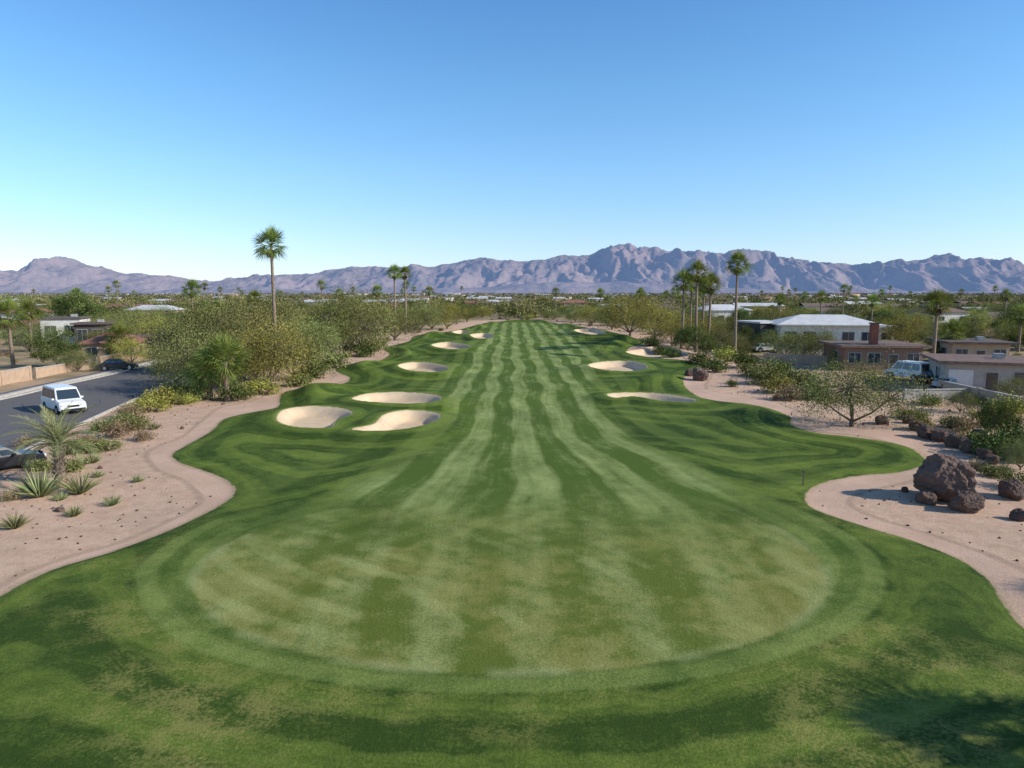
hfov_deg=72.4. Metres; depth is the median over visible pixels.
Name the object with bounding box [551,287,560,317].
fan palm tree
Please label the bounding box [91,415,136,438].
desert shrub
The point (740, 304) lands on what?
distant town
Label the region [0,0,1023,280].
sky
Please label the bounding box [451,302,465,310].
olive tree
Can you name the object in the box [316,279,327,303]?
fan palm tree
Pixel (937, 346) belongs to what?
olive tree
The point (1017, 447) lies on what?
mesquite tree
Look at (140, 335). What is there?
roof
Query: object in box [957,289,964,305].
fan palm tree
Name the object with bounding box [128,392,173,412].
desert shrub
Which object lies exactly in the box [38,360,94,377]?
panel
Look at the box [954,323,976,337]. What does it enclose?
olive tree
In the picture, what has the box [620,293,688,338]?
palo verde tree
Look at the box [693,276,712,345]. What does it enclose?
fan palm tree
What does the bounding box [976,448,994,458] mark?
boulder
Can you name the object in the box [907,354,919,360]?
window glass
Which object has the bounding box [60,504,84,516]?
desert spoon plant
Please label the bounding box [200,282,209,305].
fan palm tree
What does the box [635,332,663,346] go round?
desert shrub
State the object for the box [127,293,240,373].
mesquite tree
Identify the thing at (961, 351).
window glass
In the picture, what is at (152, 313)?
mesquite tree
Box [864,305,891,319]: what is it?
palo verde tree
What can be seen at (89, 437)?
desert shrub
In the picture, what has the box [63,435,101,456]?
desert shrub
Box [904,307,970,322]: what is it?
white villa
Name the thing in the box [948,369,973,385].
garage door
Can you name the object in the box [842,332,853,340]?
window glass
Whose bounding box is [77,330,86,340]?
window glass
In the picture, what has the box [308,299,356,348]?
olive tree
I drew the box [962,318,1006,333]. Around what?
walls
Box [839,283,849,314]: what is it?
fan palm tree
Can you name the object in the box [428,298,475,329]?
palo verde tree
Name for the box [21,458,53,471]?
desert shrub
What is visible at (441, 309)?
mesquite tree
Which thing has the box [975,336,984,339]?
roof plant
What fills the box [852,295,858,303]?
fan palm tree
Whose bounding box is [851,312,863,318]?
mesquite tree
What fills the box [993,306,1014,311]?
olive tree
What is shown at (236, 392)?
desert shrub
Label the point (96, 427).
desert shrub
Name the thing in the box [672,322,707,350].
olive tree
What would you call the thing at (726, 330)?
mesquite tree
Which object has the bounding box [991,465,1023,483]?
desert shrub
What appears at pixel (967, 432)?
desert shrub
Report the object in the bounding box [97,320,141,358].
tree
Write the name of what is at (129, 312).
mesquite tree
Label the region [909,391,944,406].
desert shrub
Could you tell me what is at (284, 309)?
mesquite tree
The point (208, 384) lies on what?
fan palm tree
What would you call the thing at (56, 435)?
date palm
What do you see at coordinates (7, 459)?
parked car
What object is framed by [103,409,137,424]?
desert shrub
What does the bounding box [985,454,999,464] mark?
boulder
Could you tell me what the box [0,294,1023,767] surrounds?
ground
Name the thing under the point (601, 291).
fan palm tree
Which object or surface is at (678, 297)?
fan palm tree
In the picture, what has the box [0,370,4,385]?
pier
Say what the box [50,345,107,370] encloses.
mesquite tree
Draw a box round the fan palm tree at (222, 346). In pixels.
[187,332,255,401]
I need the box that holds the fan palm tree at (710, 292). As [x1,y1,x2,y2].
[693,271,722,349]
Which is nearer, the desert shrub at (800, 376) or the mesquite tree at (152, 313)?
the desert shrub at (800, 376)
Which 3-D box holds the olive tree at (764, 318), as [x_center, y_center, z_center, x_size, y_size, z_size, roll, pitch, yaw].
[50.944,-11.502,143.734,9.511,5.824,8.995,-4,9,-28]
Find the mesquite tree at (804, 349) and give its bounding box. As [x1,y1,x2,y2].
[764,325,840,357]
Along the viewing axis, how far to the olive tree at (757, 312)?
202.25 m
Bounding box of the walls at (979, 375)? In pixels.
[929,360,1023,394]
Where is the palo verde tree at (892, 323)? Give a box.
[869,314,922,340]
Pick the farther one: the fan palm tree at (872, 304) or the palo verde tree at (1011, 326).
the fan palm tree at (872, 304)
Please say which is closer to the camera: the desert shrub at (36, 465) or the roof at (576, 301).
the desert shrub at (36, 465)
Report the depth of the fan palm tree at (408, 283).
253.33 m
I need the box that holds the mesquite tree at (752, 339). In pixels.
[742,327,777,350]
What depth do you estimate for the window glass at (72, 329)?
130.55 m
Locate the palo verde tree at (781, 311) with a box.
[761,306,795,319]
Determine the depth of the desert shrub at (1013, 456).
41.21 m
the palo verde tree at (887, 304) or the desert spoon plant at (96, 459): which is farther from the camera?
the palo verde tree at (887, 304)
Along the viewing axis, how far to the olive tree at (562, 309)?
280.76 m
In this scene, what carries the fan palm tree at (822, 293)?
on the ground
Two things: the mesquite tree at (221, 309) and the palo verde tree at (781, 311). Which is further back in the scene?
the palo verde tree at (781, 311)
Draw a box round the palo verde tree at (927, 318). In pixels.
[895,314,949,332]
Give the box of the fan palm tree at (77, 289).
[70,287,83,315]
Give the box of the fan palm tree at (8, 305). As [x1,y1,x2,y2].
[0,297,27,367]
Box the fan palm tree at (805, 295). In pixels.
[802,291,807,302]
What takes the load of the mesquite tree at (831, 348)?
on the ground
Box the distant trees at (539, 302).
[0,292,1023,319]
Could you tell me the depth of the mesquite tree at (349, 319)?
107.96 m
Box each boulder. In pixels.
[684,368,692,375]
[692,367,708,380]
[875,415,889,424]
[901,415,914,423]
[901,487,908,492]
[908,420,924,430]
[913,453,976,501]
[915,423,935,439]
[915,489,936,505]
[930,430,947,441]
[944,433,966,447]
[947,490,985,513]
[959,439,975,453]
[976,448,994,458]
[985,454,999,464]
[998,479,1023,500]
[1009,508,1023,521]
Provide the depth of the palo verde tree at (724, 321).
161.98 m
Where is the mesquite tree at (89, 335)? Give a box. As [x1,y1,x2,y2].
[78,325,105,341]
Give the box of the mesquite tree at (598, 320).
[584,301,633,329]
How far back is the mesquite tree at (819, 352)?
105.68 m
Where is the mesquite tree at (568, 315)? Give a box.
[562,300,585,321]
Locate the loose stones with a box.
[0,385,1022,576]
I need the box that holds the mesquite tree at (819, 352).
[803,326,843,355]
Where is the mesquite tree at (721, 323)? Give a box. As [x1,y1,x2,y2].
[704,314,731,337]
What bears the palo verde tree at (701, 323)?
on the ground
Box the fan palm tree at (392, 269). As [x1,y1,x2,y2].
[385,264,402,334]
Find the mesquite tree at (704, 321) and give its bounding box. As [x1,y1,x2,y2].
[680,307,719,335]
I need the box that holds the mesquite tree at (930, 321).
[900,313,945,335]
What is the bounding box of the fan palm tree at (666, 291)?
[662,289,670,304]
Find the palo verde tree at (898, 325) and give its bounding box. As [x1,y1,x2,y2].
[875,307,939,342]
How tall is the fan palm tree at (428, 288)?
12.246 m
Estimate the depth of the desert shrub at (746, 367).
83.76 m
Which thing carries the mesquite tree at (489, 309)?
on the ground
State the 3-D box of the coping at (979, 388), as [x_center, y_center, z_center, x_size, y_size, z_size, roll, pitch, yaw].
[43.040,0.438,64.477,0.320,0.100,11.936,0,8,1]
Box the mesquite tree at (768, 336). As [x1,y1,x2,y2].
[756,327,811,354]
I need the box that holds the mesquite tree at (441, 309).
[411,300,454,329]
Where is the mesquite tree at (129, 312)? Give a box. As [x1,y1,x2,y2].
[110,307,149,321]
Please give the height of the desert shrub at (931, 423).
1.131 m
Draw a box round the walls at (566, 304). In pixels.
[560,303,587,310]
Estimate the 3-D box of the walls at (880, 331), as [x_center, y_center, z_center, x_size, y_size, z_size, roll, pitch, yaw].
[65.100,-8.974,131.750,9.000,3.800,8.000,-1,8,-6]
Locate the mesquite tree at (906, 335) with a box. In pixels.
[897,329,912,341]
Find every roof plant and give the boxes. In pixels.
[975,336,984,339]
[992,353,1005,358]
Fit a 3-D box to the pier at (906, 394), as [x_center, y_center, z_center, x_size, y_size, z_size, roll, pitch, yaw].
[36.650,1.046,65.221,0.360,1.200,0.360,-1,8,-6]
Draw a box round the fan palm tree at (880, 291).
[878,289,885,299]
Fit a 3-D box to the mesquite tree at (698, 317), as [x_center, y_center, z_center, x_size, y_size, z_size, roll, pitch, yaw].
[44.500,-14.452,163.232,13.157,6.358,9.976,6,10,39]
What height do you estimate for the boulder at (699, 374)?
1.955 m
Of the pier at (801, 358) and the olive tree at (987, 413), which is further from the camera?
the pier at (801, 358)
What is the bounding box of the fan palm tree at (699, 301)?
[693,296,702,305]
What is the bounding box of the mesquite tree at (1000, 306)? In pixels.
[984,302,1010,311]
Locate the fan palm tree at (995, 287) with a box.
[991,286,997,303]
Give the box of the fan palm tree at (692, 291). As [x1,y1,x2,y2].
[685,275,704,344]
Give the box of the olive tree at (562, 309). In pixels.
[556,305,570,314]
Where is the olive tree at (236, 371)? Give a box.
[205,339,250,382]
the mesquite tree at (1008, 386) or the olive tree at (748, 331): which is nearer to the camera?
the mesquite tree at (1008, 386)
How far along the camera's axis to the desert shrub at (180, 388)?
63.61 m
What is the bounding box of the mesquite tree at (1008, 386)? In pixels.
[992,371,1023,396]
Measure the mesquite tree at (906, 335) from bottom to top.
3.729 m
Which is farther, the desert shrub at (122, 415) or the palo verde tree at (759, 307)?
the palo verde tree at (759, 307)
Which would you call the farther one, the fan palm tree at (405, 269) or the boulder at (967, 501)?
the fan palm tree at (405, 269)
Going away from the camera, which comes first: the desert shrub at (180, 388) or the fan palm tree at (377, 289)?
the desert shrub at (180, 388)
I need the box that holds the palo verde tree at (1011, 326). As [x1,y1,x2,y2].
[988,311,1023,339]
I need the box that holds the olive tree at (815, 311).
[803,308,835,314]
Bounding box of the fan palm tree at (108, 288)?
[105,284,113,299]
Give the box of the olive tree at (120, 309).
[112,305,129,313]
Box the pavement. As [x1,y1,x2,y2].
[0,349,184,397]
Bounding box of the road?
[0,361,177,449]
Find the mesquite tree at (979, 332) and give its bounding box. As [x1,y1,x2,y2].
[960,322,1017,348]
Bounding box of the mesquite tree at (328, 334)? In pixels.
[264,299,347,363]
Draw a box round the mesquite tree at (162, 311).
[143,304,177,319]
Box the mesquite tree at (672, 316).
[661,310,681,323]
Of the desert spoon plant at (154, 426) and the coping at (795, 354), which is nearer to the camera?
the desert spoon plant at (154, 426)
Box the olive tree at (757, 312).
[751,309,768,319]
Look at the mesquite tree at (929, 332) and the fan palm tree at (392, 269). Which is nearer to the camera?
the mesquite tree at (929, 332)
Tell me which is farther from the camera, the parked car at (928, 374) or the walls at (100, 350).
the walls at (100, 350)
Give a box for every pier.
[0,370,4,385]
[28,365,32,379]
[33,367,38,378]
[800,354,803,363]
[902,389,908,399]
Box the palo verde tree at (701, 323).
[661,315,721,348]
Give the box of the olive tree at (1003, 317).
[983,307,1023,328]
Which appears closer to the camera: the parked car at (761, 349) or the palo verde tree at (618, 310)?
the parked car at (761, 349)
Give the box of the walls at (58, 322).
[40,318,89,345]
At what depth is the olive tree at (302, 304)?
261.80 m
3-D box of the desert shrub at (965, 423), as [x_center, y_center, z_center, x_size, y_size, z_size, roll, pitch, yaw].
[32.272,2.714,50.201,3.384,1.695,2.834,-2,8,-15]
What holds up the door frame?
attached to the walls at (979, 375)
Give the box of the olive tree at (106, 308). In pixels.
[96,303,110,316]
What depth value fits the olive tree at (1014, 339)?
121.16 m
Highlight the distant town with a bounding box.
[1,292,1019,317]
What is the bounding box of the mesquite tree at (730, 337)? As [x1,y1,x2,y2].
[720,331,750,350]
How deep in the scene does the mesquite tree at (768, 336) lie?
106.85 m
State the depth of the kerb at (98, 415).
57.65 m
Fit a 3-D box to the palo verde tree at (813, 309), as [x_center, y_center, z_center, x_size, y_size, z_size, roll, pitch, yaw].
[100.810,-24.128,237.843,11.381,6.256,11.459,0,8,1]
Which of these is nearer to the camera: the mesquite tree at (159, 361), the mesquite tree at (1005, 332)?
the mesquite tree at (159, 361)
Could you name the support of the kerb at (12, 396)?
on the ground
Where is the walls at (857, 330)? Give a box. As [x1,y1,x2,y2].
[774,325,869,352]
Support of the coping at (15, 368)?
on the panel at (16, 375)
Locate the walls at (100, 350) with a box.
[82,342,144,361]
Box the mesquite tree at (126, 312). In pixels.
[109,307,143,320]
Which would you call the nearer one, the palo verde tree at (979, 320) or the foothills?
the palo verde tree at (979, 320)
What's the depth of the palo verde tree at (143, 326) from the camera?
115.40 m
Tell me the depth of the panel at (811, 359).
98.04 m
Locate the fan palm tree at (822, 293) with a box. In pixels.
[813,289,829,313]
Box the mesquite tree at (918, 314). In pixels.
[905,305,934,331]
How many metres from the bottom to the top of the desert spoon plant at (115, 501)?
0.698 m
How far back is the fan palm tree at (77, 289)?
183.85 m
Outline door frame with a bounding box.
[984,372,999,388]
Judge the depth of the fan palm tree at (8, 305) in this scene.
91.84 m
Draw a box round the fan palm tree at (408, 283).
[401,280,410,304]
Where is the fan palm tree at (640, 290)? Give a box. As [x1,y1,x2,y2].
[634,287,646,323]
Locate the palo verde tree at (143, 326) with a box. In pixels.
[126,316,185,334]
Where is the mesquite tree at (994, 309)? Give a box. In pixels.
[979,304,1000,311]
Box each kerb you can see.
[0,357,172,399]
[22,375,179,449]
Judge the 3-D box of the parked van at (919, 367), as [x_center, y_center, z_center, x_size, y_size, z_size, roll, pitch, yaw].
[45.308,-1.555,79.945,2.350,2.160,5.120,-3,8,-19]
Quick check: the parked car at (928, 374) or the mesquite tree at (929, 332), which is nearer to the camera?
the parked car at (928, 374)
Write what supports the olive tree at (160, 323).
on the ground
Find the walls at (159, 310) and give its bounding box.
[128,310,180,315]
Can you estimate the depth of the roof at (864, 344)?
90.11 m
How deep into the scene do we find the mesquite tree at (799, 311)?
232.59 m
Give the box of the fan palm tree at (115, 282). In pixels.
[111,280,120,300]
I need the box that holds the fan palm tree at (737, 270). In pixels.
[722,250,754,350]
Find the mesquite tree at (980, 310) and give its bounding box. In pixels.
[961,305,992,313]
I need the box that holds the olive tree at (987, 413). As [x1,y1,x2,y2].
[973,397,1023,432]
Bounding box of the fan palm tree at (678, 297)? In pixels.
[674,295,681,308]
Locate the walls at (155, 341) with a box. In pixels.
[145,338,173,354]
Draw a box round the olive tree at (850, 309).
[844,305,862,316]
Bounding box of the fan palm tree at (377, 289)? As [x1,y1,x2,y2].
[370,283,383,303]
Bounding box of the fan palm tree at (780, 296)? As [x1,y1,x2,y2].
[772,292,787,316]
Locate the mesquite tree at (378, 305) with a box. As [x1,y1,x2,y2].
[318,278,402,345]
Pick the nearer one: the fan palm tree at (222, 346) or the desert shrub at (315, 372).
the fan palm tree at (222, 346)
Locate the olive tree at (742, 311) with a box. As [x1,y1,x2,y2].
[725,306,755,319]
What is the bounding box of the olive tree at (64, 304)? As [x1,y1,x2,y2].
[40,288,105,317]
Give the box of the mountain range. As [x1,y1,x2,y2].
[0,243,1023,292]
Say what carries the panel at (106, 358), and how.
on the ground
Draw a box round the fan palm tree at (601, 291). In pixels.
[596,288,606,303]
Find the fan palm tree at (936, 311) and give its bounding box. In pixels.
[918,287,955,352]
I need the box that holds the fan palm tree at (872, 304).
[866,293,880,320]
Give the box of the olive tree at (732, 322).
[720,315,745,330]
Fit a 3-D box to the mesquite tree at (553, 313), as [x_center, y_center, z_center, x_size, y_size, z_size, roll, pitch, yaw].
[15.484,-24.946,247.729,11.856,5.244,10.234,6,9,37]
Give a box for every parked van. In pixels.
[41,384,86,414]
[884,360,928,381]
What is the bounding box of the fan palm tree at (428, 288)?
[423,286,434,325]
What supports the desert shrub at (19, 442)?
on the ground
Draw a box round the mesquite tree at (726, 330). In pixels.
[709,321,745,349]
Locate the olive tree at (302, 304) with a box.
[292,301,313,309]
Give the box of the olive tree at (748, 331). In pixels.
[737,324,754,349]
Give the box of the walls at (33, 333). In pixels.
[0,327,40,344]
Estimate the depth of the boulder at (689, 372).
83.51 m
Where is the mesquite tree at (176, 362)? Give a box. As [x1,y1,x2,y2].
[125,310,268,392]
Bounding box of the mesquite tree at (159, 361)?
[139,338,202,383]
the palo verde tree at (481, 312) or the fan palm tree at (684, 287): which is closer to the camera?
the fan palm tree at (684, 287)
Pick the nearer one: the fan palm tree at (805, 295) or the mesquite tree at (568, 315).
the mesquite tree at (568, 315)
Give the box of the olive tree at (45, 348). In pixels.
[22,325,88,364]
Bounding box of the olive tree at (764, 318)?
[743,315,776,319]
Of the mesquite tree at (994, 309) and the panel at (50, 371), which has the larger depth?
the mesquite tree at (994, 309)
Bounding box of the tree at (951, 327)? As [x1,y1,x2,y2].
[937,315,971,342]
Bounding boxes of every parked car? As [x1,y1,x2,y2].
[0,445,46,467]
[96,358,138,370]
[750,343,777,351]
[916,370,932,382]
[930,376,957,388]
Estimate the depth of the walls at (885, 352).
89.18 m
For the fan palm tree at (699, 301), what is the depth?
221.29 m
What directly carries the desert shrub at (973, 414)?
on the ground
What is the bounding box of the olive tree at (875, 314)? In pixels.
[865,309,889,320]
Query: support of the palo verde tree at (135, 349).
on the ground
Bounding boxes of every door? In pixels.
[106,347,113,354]
[889,355,897,368]
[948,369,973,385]
[977,351,984,354]
[985,373,997,390]
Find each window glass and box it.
[45,326,55,336]
[65,326,74,335]
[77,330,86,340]
[86,348,97,355]
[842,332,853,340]
[849,353,860,362]
[862,332,868,340]
[868,353,879,362]
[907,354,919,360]
[935,366,939,378]
[941,347,945,353]
[956,349,967,353]
[994,350,1005,353]
[1015,372,1023,384]
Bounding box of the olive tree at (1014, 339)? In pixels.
[1001,329,1023,348]
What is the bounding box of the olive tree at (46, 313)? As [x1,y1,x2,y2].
[11,307,56,319]
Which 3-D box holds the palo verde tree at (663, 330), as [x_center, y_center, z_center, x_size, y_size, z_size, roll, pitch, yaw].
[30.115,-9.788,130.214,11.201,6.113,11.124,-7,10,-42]
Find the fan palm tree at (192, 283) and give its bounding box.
[181,278,203,312]
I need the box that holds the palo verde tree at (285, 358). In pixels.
[204,310,325,387]
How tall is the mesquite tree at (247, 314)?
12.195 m
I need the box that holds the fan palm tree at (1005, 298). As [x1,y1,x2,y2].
[998,288,1014,310]
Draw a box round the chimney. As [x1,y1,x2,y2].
[868,324,878,343]
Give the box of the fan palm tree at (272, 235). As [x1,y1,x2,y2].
[250,222,287,371]
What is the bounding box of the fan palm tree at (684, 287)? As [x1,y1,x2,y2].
[669,268,694,348]
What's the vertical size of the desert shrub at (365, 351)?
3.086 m
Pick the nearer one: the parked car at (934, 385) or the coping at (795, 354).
the parked car at (934, 385)
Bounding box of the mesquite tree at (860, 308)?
[844,304,868,315]
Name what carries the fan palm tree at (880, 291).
on the ground
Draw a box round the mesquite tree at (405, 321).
[370,306,427,339]
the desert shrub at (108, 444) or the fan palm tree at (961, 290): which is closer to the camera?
the desert shrub at (108, 444)
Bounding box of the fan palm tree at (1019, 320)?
[1007,302,1023,351]
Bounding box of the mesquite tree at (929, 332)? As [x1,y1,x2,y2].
[911,318,961,344]
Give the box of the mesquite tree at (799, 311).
[772,306,808,314]
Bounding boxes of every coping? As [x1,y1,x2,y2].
[0,366,28,371]
[38,359,94,367]
[766,353,824,356]
[909,388,964,390]
[940,380,1021,397]
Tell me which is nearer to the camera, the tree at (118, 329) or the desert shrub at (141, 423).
the desert shrub at (141, 423)
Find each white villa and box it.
[0,307,54,320]
[692,304,751,319]
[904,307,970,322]
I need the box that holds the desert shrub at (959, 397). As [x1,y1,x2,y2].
[941,387,980,412]
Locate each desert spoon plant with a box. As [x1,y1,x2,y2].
[0,510,34,528]
[3,464,68,497]
[48,491,69,500]
[55,468,103,494]
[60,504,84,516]
[79,451,104,462]
[91,469,105,476]
[101,492,123,505]
[128,472,145,481]
[147,421,161,429]
[993,461,1018,472]
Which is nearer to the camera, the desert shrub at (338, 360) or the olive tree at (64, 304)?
the desert shrub at (338, 360)
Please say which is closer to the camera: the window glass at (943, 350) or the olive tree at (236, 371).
the olive tree at (236, 371)
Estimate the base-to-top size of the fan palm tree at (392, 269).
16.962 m
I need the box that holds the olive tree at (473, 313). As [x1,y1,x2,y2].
[456,304,479,321]
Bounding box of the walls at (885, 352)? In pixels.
[823,344,923,370]
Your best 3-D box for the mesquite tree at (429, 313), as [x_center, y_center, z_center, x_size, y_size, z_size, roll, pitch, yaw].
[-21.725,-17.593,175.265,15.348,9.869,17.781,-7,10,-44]
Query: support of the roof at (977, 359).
on the walls at (979, 375)
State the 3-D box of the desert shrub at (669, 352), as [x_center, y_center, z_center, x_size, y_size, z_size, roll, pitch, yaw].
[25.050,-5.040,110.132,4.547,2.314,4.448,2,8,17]
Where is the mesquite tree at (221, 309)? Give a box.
[149,286,257,348]
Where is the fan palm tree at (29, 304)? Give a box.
[13,298,44,351]
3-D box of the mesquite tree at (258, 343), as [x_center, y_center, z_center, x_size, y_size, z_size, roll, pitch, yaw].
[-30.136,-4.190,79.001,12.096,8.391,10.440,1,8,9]
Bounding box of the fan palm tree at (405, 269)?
[399,265,411,333]
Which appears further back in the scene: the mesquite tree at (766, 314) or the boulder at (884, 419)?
the mesquite tree at (766, 314)
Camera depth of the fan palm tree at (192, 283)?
131.26 m
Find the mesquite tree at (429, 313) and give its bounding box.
[391,298,446,330]
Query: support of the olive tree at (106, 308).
on the ground
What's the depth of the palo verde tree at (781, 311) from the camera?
193.58 m
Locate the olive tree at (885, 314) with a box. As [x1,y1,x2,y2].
[872,308,913,330]
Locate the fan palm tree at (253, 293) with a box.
[244,289,263,321]
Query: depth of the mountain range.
4654.51 m
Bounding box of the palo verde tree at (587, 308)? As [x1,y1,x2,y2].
[571,300,599,323]
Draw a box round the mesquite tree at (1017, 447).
[993,433,1023,468]
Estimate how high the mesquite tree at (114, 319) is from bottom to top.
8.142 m
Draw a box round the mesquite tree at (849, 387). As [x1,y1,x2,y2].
[773,344,960,430]
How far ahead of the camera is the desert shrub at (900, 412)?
55.85 m
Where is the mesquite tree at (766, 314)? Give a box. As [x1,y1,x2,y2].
[739,306,795,319]
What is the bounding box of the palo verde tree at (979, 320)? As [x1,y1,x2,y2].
[957,308,996,334]
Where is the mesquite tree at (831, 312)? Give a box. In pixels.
[821,306,853,314]
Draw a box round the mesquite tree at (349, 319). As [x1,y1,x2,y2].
[285,273,405,355]
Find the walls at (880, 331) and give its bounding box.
[878,327,894,340]
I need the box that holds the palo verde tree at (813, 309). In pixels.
[800,305,819,313]
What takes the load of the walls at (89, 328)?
on the ground
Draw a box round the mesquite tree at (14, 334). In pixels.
[0,312,73,351]
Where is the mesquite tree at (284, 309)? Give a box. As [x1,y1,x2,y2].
[231,292,309,335]
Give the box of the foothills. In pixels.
[0,281,1023,293]
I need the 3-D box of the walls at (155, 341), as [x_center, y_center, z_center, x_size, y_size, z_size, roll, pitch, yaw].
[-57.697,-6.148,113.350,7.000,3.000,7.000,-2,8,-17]
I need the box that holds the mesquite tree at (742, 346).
[721,334,757,352]
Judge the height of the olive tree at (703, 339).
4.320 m
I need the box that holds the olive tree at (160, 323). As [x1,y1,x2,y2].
[144,316,180,333]
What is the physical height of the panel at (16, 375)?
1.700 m
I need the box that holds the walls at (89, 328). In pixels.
[74,324,113,347]
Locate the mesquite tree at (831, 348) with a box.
[822,339,860,365]
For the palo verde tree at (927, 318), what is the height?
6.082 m
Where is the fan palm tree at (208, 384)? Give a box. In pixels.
[174,343,238,399]
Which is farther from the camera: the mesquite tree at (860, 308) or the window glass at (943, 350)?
the mesquite tree at (860, 308)
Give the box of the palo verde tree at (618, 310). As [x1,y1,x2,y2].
[586,286,661,335]
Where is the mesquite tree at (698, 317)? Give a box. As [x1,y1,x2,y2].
[680,313,721,325]
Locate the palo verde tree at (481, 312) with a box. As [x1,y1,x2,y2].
[474,305,493,317]
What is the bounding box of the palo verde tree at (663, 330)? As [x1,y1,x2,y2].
[643,314,698,346]
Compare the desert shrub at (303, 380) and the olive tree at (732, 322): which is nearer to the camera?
the desert shrub at (303, 380)
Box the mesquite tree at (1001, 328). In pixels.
[992,322,1013,334]
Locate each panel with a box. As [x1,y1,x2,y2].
[0,367,29,385]
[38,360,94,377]
[101,349,149,362]
[766,354,826,363]
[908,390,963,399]
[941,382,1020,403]
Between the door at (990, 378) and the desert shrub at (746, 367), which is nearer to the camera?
the door at (990, 378)
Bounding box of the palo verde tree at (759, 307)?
[749,305,770,310]
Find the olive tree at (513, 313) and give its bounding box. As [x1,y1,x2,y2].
[504,306,525,318]
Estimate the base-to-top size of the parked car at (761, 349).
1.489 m
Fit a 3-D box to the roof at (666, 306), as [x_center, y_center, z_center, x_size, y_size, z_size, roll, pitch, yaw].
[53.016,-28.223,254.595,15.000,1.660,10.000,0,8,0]
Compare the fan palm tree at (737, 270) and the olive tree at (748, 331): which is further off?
the olive tree at (748, 331)
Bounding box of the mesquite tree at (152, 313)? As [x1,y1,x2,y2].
[107,303,163,333]
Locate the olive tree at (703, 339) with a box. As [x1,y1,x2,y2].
[688,330,721,355]
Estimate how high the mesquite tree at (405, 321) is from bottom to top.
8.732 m
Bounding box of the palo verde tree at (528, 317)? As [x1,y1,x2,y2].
[522,314,534,319]
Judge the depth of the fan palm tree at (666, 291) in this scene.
248.83 m
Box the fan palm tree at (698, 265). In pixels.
[683,257,712,351]
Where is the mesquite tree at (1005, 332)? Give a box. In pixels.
[987,325,1018,339]
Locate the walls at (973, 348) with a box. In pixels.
[937,342,1009,354]
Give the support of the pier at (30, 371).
on the ground
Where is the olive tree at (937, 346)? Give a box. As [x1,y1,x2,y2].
[923,339,941,358]
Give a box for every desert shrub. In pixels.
[0,489,24,502]
[4,435,35,446]
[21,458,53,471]
[47,453,93,472]
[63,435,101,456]
[68,432,106,443]
[83,418,114,433]
[89,434,127,454]
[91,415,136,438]
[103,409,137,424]
[110,400,152,418]
[113,412,154,430]
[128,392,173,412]
[131,428,157,442]
[134,381,179,406]
[151,379,199,404]
[170,381,213,400]
[175,393,200,404]
[208,379,260,402]
[242,375,283,395]
[280,368,316,387]
[296,357,341,379]
[316,346,353,369]
[341,338,377,357]
[362,335,389,350]
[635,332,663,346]
[650,344,668,354]
[658,345,685,357]
[682,349,713,364]
[695,355,731,373]
[712,342,745,361]
[720,348,761,367]
[725,378,737,386]
[732,358,765,375]
[738,359,783,385]
[751,352,801,379]
[756,371,799,393]
[766,381,813,401]
[772,394,781,400]
[774,363,821,385]
[797,378,831,400]
[881,407,911,417]
[903,406,934,420]
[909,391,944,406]
[912,416,936,429]
[934,412,967,428]
[941,387,980,412]
[943,410,985,433]
[949,425,994,446]
[957,426,1021,459]
[958,403,1006,428]
[968,457,988,470]
[972,397,984,403]
[972,419,1023,446]
[977,462,1013,478]
[981,391,1023,419]
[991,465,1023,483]
[1002,444,1023,463]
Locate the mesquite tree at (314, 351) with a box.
[247,308,334,380]
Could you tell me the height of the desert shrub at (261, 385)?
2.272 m
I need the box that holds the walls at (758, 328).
[738,322,774,348]
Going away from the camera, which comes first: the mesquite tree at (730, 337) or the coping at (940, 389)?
the coping at (940, 389)
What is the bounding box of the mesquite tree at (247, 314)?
[160,284,319,375]
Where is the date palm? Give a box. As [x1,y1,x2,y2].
[0,400,102,485]
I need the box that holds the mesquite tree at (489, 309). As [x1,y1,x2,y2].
[475,304,491,314]
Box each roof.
[1,319,39,327]
[39,316,91,318]
[69,321,116,324]
[78,331,146,344]
[125,305,182,309]
[131,334,181,337]
[559,300,587,302]
[648,304,680,308]
[737,320,771,323]
[770,314,885,325]
[817,340,932,347]
[920,353,1023,365]
[925,338,1019,344]
[960,312,1023,318]
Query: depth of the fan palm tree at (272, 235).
83.89 m
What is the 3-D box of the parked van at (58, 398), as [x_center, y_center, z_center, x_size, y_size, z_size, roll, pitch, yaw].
[-37.922,1.274,59.120,5.120,2.160,2.350,7,10,41]
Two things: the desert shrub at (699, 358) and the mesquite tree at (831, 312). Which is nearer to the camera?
the desert shrub at (699, 358)
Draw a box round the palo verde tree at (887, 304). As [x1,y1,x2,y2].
[867,299,900,310]
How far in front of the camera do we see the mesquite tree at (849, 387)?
51.34 m
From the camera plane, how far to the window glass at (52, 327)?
129.57 m
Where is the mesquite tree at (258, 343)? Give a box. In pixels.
[206,309,298,383]
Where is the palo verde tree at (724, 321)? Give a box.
[715,316,732,331]
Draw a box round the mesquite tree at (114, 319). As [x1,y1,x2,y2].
[87,304,140,333]
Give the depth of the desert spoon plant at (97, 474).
38.28 m
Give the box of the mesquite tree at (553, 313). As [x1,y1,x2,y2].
[538,309,565,320]
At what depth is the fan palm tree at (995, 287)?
344.67 m
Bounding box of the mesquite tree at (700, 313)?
[676,303,727,322]
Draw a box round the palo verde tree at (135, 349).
[102,334,156,361]

